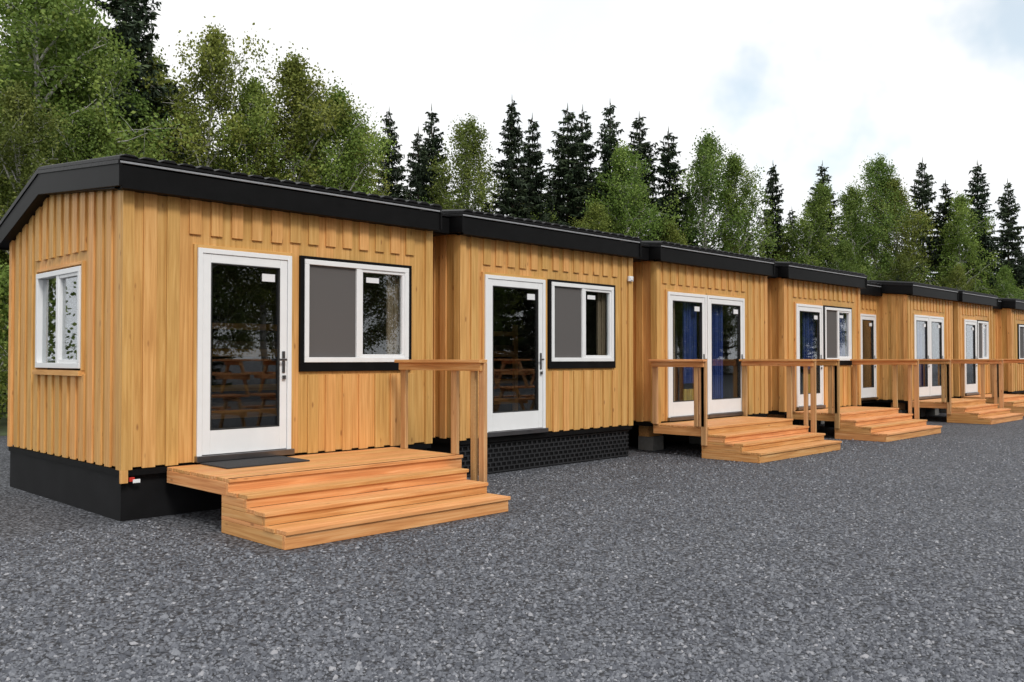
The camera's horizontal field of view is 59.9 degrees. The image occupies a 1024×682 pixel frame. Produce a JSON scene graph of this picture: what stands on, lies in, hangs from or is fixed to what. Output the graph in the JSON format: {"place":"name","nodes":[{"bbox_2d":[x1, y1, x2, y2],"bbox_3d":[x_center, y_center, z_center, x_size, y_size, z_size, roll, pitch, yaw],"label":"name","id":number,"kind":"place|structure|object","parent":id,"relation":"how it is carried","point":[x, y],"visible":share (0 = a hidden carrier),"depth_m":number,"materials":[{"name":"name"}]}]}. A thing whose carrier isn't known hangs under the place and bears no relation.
{"place":"outdoors","nodes":[
{"label":"outdoors","id":0,"kind":"place"},
{"bbox_2d":[0,402,7,435],"bbox_3d":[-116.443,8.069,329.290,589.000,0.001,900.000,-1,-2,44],"label":"forest floor","id":1,"kind":"structure","parent":0,"point":[3,423],"depth_m":20.77,"materials":[{"name":"green plant"}]},
{"bbox_2d":[0,1,98,77],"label":"birch tree","id":2,"kind":"object","parent":1,"relation":"on","point":[17,47],"visible":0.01,"depth_m":30.52,"materials":[{"name":"green plant"}]},
{"bbox_2d":[0,0,148,255],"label":"birch tree","id":3,"kind":"object","parent":1,"relation":"on","point":[53,52],"depth_m":30.80,"materials":[{"name":"green plant"}]},
{"bbox_2d":[0,0,159,255],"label":"birch tree","id":4,"kind":"object","parent":1,"relation":"on","point":[123,67],"visible":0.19,"depth_m":28.71,"materials":[{"name":"green plant"}]},
{"bbox_2d":[0,0,197,406],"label":"birch tree","id":5,"kind":"object","parent":1,"relation":"on","point":[31,34],"visible":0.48,"depth_m":27.00,"materials":[{"name":"green plant"}]},
{"bbox_2d":[84,0,187,161],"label":"spruce tree","id":6,"kind":"object","parent":1,"relation":"on","point":[133,27],"visible":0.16,"depth_m":32.98,"materials":[{"name":"green plant"}]},
{"bbox_2d":[141,46,225,163],"bbox_3d":[-13.550,-4.747,35.757,4.954,13.984,5.751,-1,-2,45],"label":"birch tree","id":7,"kind":"object","parent":1,"relation":"on","point":[159,60],"visible":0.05,"depth_m":34.96,"materials":[{"name":"green plant"}]},
{"bbox_2d":[124,16,303,181],"bbox_3d":[-11.670,-5.186,34.048,6.719,14.792,7.023,-1,-2,41],"label":"birch tree","id":8,"kind":"object","parent":1,"relation":"on","point":[213,52],"visible":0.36,"depth_m":33.60,"materials":[{"name":"green plant"}]},
{"bbox_2d":[188,69,305,181],"bbox_3d":[-10.532,-4.284,35.364,6.251,13.030,5.815,0,-1,-24],"label":"birch tree","id":9,"kind":"object","parent":1,"relation":"on","point":[250,103],"visible":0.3,"depth_m":34.22,"materials":[{"name":"green plant"}]},
{"bbox_2d":[197,43,365,189],"bbox_3d":[-9.461,-4.956,36.181,6.918,14.407,7.438,0,-1,15],"label":"birch tree","id":10,"kind":"object","parent":1,"relation":"on","point":[297,84],"visible":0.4,"depth_m":35.54,"materials":[{"name":"green plant"}]},
{"bbox_2d":[268,87,368,190],"bbox_3d":[-8.677,-4.478,37.845,5.926,13.524,6.194,0,-1,-11],"label":"birch tree","id":11,"kind":"object","parent":1,"relation":"on","point":[283,138],"visible":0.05,"depth_m":36.89,"materials":[{"name":"green plant"}]},
{"bbox_2d":[261,76,396,195],"bbox_3d":[-7.525,-4.271,36.046,5.614,13.030,6.036,0,-1,-6],"label":"birch tree","id":12,"kind":"object","parent":1,"relation":"on","point":[341,155],"visible":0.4,"depth_m":35.83,"materials":[{"name":"green plant"}]},
{"bbox_2d":[315,119,397,195],"bbox_3d":[-6.669,-3.696,38.346,5.455,11.970,5.074,0,-1,7],"label":"birch tree","id":13,"kind":"object","parent":1,"relation":"on","point":[382,193],"visible":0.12,"depth_m":37.92,"materials":[{"name":"green plant"}]},
{"bbox_2d":[370,109,412,198],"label":"spruce tree","id":14,"kind":"object","parent":1,"relation":"on","point":[396,174],"visible":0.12,"depth_m":43.98,"materials":[{"name":"green plant"}]},
{"bbox_2d":[401,127,434,203],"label":"spruce tree","id":15,"kind":"object","parent":1,"relation":"on","point":[417,177],"visible":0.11,"depth_m":47.03,"materials":[{"name":"green plant"}]},
{"bbox_2d":[404,103,455,202],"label":"spruce tree","id":16,"kind":"object","parent":1,"relation":"on","point":[433,146],"visible":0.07,"depth_m":48.04,"materials":[{"name":"green plant"}]},
{"bbox_2d":[424,113,524,212],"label":"birch tree","id":17,"kind":"object","parent":1,"relation":"on","point":[469,154],"visible":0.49,"depth_m":45.72,"materials":[{"name":"green plant"}]},
{"bbox_2d":[0,59,1023,427],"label":"forest","id":18,"kind":"object","parent":1,"relation":"on","point":[24,131],"visible":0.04,"depth_m":26.25,"materials":[{"name":"green plant"}]},
{"bbox_2d":[484,99,540,219],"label":"spruce tree","id":19,"kind":"object","parent":1,"relation":"on","point":[507,205],"visible":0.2,"depth_m":45.91,"materials":[{"name":"green plant"}]},
{"bbox_2d":[513,114,567,224],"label":"spruce tree","id":20,"kind":"object","parent":1,"relation":"on","point":[536,183],"visible":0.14,"depth_m":47.91,"materials":[{"name":"green plant"}]},
{"bbox_2d":[543,103,610,229],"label":"spruce tree","id":21,"kind":"object","parent":1,"relation":"on","point":[566,172],"visible":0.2,"depth_m":49.83,"materials":[{"name":"green plant"}]},
{"bbox_2d":[565,105,597,218],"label":"spruce tree","id":22,"kind":"object","parent":1,"relation":"on","point":[587,148],"visible":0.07,"depth_m":51.94,"materials":[{"name":"green plant"}]},
{"bbox_2d":[585,103,634,235],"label":"spruce tree","id":23,"kind":"object","parent":1,"relation":"on","point":[609,139],"visible":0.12,"depth_m":49.93,"materials":[{"name":"green plant"}]},
{"bbox_2d":[581,140,681,240],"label":"birch tree","id":24,"kind":"object","parent":1,"relation":"on","point":[627,190],"visible":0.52,"depth_m":47.73,"materials":[{"name":"green plant"}]},
{"bbox_2d":[627,113,677,240],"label":"spruce tree","id":25,"kind":"object","parent":1,"relation":"on","point":[644,148],"visible":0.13,"depth_m":51.89,"materials":[{"name":"green plant"}]},
{"bbox_2d":[642,126,699,245],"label":"spruce tree","id":26,"kind":"object","parent":1,"relation":"on","point":[667,157],"visible":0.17,"depth_m":51.88,"materials":[{"name":"green plant"}]},
{"bbox_2d":[662,126,755,253],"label":"birch tree","id":27,"kind":"object","parent":1,"relation":"on","point":[708,165],"visible":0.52,"depth_m":51.16,"materials":[{"name":"green plant"}]},
{"bbox_2d":[701,149,788,261],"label":"birch tree","id":28,"kind":"object","parent":1,"relation":"on","point":[734,170],"visible":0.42,"depth_m":51.85,"materials":[{"name":"green plant"}]},
{"bbox_2d":[756,164,792,261],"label":"spruce tree","id":29,"kind":"object","parent":1,"relation":"on","point":[772,182],"visible":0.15,"depth_m":54.93,"materials":[{"name":"green plant"}]},
{"bbox_2d":[771,176,844,268],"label":"birch tree","id":30,"kind":"object","parent":1,"relation":"on","point":[816,213],"visible":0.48,"depth_m":53.34,"materials":[{"name":"green plant"}]},
{"bbox_2d":[798,160,843,267],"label":"spruce tree","id":31,"kind":"object","parent":1,"relation":"on","point":[820,174],"visible":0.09,"depth_m":59.92,"materials":[{"name":"green plant"}]},
{"bbox_2d":[822,179,893,280],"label":"birch tree","id":32,"kind":"object","parent":1,"relation":"on","point":[853,197],"visible":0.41,"depth_m":57.52,"materials":[{"name":"green plant"}]},
{"bbox_2d":[839,152,933,282],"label":"birch tree","id":33,"kind":"object","parent":1,"relation":"on","point":[873,175],"visible":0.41,"depth_m":59.52,"materials":[{"name":"green plant"}]},
{"bbox_2d":[862,169,944,286],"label":"birch tree","id":34,"kind":"object","parent":1,"relation":"on","point":[909,246],"visible":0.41,"depth_m":59.52,"materials":[{"name":"green plant"}]},
{"bbox_2d":[909,157,950,286],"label":"spruce tree","id":35,"kind":"object","parent":1,"relation":"on","point":[921,193],"visible":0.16,"depth_m":61.84,"materials":[{"name":"green plant"}]},
{"bbox_2d":[924,179,980,291],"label":"spruce tree","id":36,"kind":"object","parent":1,"relation":"on","point":[942,208],"visible":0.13,"depth_m":61.94,"materials":[{"name":"green plant"}]},
{"bbox_2d":[926,191,1001,295],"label":"birch tree","id":37,"kind":"object","parent":1,"relation":"on","point":[959,223],"visible":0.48,"depth_m":59.98,"materials":[{"name":"green plant"}]},
{"bbox_2d":[958,161,1015,297],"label":"spruce tree","id":38,"kind":"object","parent":1,"relation":"on","point":[981,200],"visible":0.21,"depth_m":61.77,"materials":[{"name":"green plant"}]},
{"bbox_2d":[987,178,1023,298],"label":"spruce tree","id":39,"kind":"object","parent":1,"relation":"on","point":[1005,213],"visible":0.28,"depth_m":63.88,"materials":[{"name":"green plant"}]},
{"bbox_2d":[0,405,1023,681],"bbox_3d":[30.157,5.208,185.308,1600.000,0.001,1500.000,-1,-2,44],"label":"gravel ground","id":40,"kind":"structure","parent":0,"point":[22,513],"depth_m":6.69,"materials":[{"name":"grey gravel"}]},
{"bbox_2d":[0,154,441,521],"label":"wooden cabin","id":41,"kind":"object","parent":40,"relation":"on","point":[164,315],"visible":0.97,"depth_m":9.46,"materials":[{"name":"brown wood"}]},
{"bbox_2d":[35,266,80,368],"bbox_3d":[-4.808,-0.232,9.466,1.310,1.040,0.095,-1,-2,44],"label":"side window","id":42,"kind":"structure","parent":41,"relation":"in","point":[61,275],"depth_m":9.44,"materials":[{"name":"white paint"}]},
{"bbox_2d":[298,255,411,371],"bbox_3d":[-1.778,-0.287,10.187,0.105,1.260,1.540,-1,-2,44],"label":"window frame","id":43,"kind":"structure","parent":41,"relation":"in","point":[361,362],"depth_m":10.15,"materials":[{"name":"black paint"}]},
{"bbox_2d":[167,360,510,549],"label":"entrance deck","id":44,"kind":"structure","parent":40,"relation":"on","point":[242,487],"depth_m":8.32,"materials":[{"name":"brown wood"}]},
{"bbox_2d":[426,213,450,450],"bbox_3d":[-1.555,-0.017,11.825,2.000,3.545,0.476,-1,-2,44],"label":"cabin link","id":45,"kind":"object","parent":40,"relation":"on","point":[445,227],"visible":0.12,"depth_m":11.19,"materials":[{"name":"black metal"}]},
{"bbox_2d":[427,209,641,476],"bbox_3d":[-0.620,-0.011,13.715,3.725,3.649,3.767,-1,-2,44],"label":"wooden cabin","id":46,"kind":"object","parent":40,"relation":"on","point":[537,315],"visible":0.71,"depth_m":12.58,"materials":[{"name":"brown wood"}]},
{"bbox_2d":[547,279,615,368],"bbox_3d":[1.022,-0.231,13.036,0.105,1.260,1.510,-1,-2,44],"label":"window frame","id":47,"kind":"structure","parent":46,"relation":"in","point":[609,360],"depth_m":13.00,"materials":[{"name":"black paint"}]},
{"bbox_2d":[627,241,774,450],"bbox_3d":[2.362,0.049,16.750,3.725,3.648,3.737,-1,-2,44],"label":"wooden cabin","id":48,"kind":"object","parent":40,"relation":"on","point":[697,302],"visible":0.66,"depth_m":15.33,"materials":[{"name":"brown wood"}]},
{"bbox_2d":[633,244,649,261],"bbox_3d":[1.374,0.042,14.806,2.000,3.545,0.656,-1,-2,44],"label":"cabin link","id":49,"kind":"object","parent":48,"relation":"attached to","point":[644,254],"visible":0.12,"depth_m":14.20,"materials":[{"name":"black metal"}]},
{"bbox_2d":[648,359,841,462],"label":"entrance deck","id":50,"kind":"structure","parent":40,"relation":"on","point":[716,434],"depth_m":14.04,"materials":[{"name":"brown wood"}]},
{"bbox_2d":[766,261,866,429],"bbox_3d":[5.326,0.109,19.767,3.725,3.648,3.677,-1,-2,44],"label":"wooden cabin","id":51,"kind":"object","parent":40,"relation":"on","point":[813,311],"visible":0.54,"depth_m":18.41,"materials":[{"name":"brown wood"}]},
{"bbox_2d":[767,264,778,278],"bbox_3d":[4.353,0.103,17.837,2.000,3.545,0.676,-1,-2,44],"label":"cabin link","id":52,"kind":"object","parent":51,"relation":"attached to","point":[776,273],"visible":0.09,"depth_m":17.27,"materials":[{"name":"black metal"}]},
{"bbox_2d":[823,305,851,364],"bbox_3d":[6.982,-0.110,19.102,0.105,1.260,1.380,-1,-2,44],"label":"window frame","id":53,"kind":"structure","parent":51,"relation":"in","point":[844,360],"depth_m":19.14,"materials":[{"name":"black paint"}]},
{"bbox_2d":[821,281,881,423],"bbox_3d":[7.002,0.165,22.571,3.725,3.648,3.027,-1,-2,44],"label":"wooden cabin","id":54,"kind":"object","parent":40,"relation":"on","point":[869,294],"visible":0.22,"depth_m":22.25,"materials":[{"name":"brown wood"}]},
{"bbox_2d":[791,359,941,441],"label":"entrance deck","id":55,"kind":"structure","parent":40,"relation":"on","point":[849,421],"depth_m":17.37,"materials":[{"name":"brown wood"}]},
{"bbox_2d":[862,280,958,416],"bbox_3d":[9.639,0.197,24.157,3.725,3.648,3.287,-1,-2,44],"label":"wooden cabin","id":56,"kind":"object","parent":40,"relation":"on","point":[914,320],"visible":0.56,"depth_m":22.40,"materials":[{"name":"brown wood"}]},
{"bbox_2d":[912,359,1023,424],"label":"entrance deck","id":57,"kind":"structure","parent":40,"relation":"on","point":[959,410],"depth_m":21.42,"materials":[{"name":"brown wood"}]},
{"bbox_2d":[939,290,997,412],"bbox_3d":[12.106,0.247,26.668,3.725,3.648,3.147,-1,-2,44],"label":"wooden cabin","id":58,"kind":"object","parent":40,"relation":"on","point":[972,325],"visible":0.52,"depth_m":25.47,"materials":[{"name":"brown wood"}]},
{"bbox_2d":[977,320,988,358],"bbox_3d":[13.734,0.027,25.975,0.105,1.260,1.050,-1,-2,44],"label":"window frame","id":59,"kind":"structure","parent":58,"relation":"in","point":[986,323],"depth_m":25.98,"materials":[{"name":"black paint"}]},
{"bbox_2d":[961,359,1023,415],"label":"entrance deck","id":60,"kind":"structure","parent":40,"relation":"on","point":[1012,401],"depth_m":24.14,"materials":[{"name":"brown wood"}]},
{"bbox_2d":[993,299,1001,358],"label":"wall","id":61,"kind":"structure","parent":40,"relation":"on","point":[995,332],"depth_m":28.14,"materials":[{"name":"brown wood"}]},
{"bbox_2d":[990,298,1023,403],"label":"wooden cabin","id":62,"kind":"object","parent":40,"relation":"on","point":[1011,329],"visible":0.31,"depth_m":28.15,"materials":[{"name":"brown wood"}]},
{"bbox_2d":[1017,324,1023,358],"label":"window frame","id":63,"kind":"structure","parent":62,"relation":"in","point":[1018,325],"depth_m":28.48,"materials":[{"name":"black paint"}]},
{"bbox_2d":[0,0,1023,285],"label":"sky","id":64,"kind":"structure","parent":0,"point":[793,86],"materials":[{"name":"white"}]}
]}

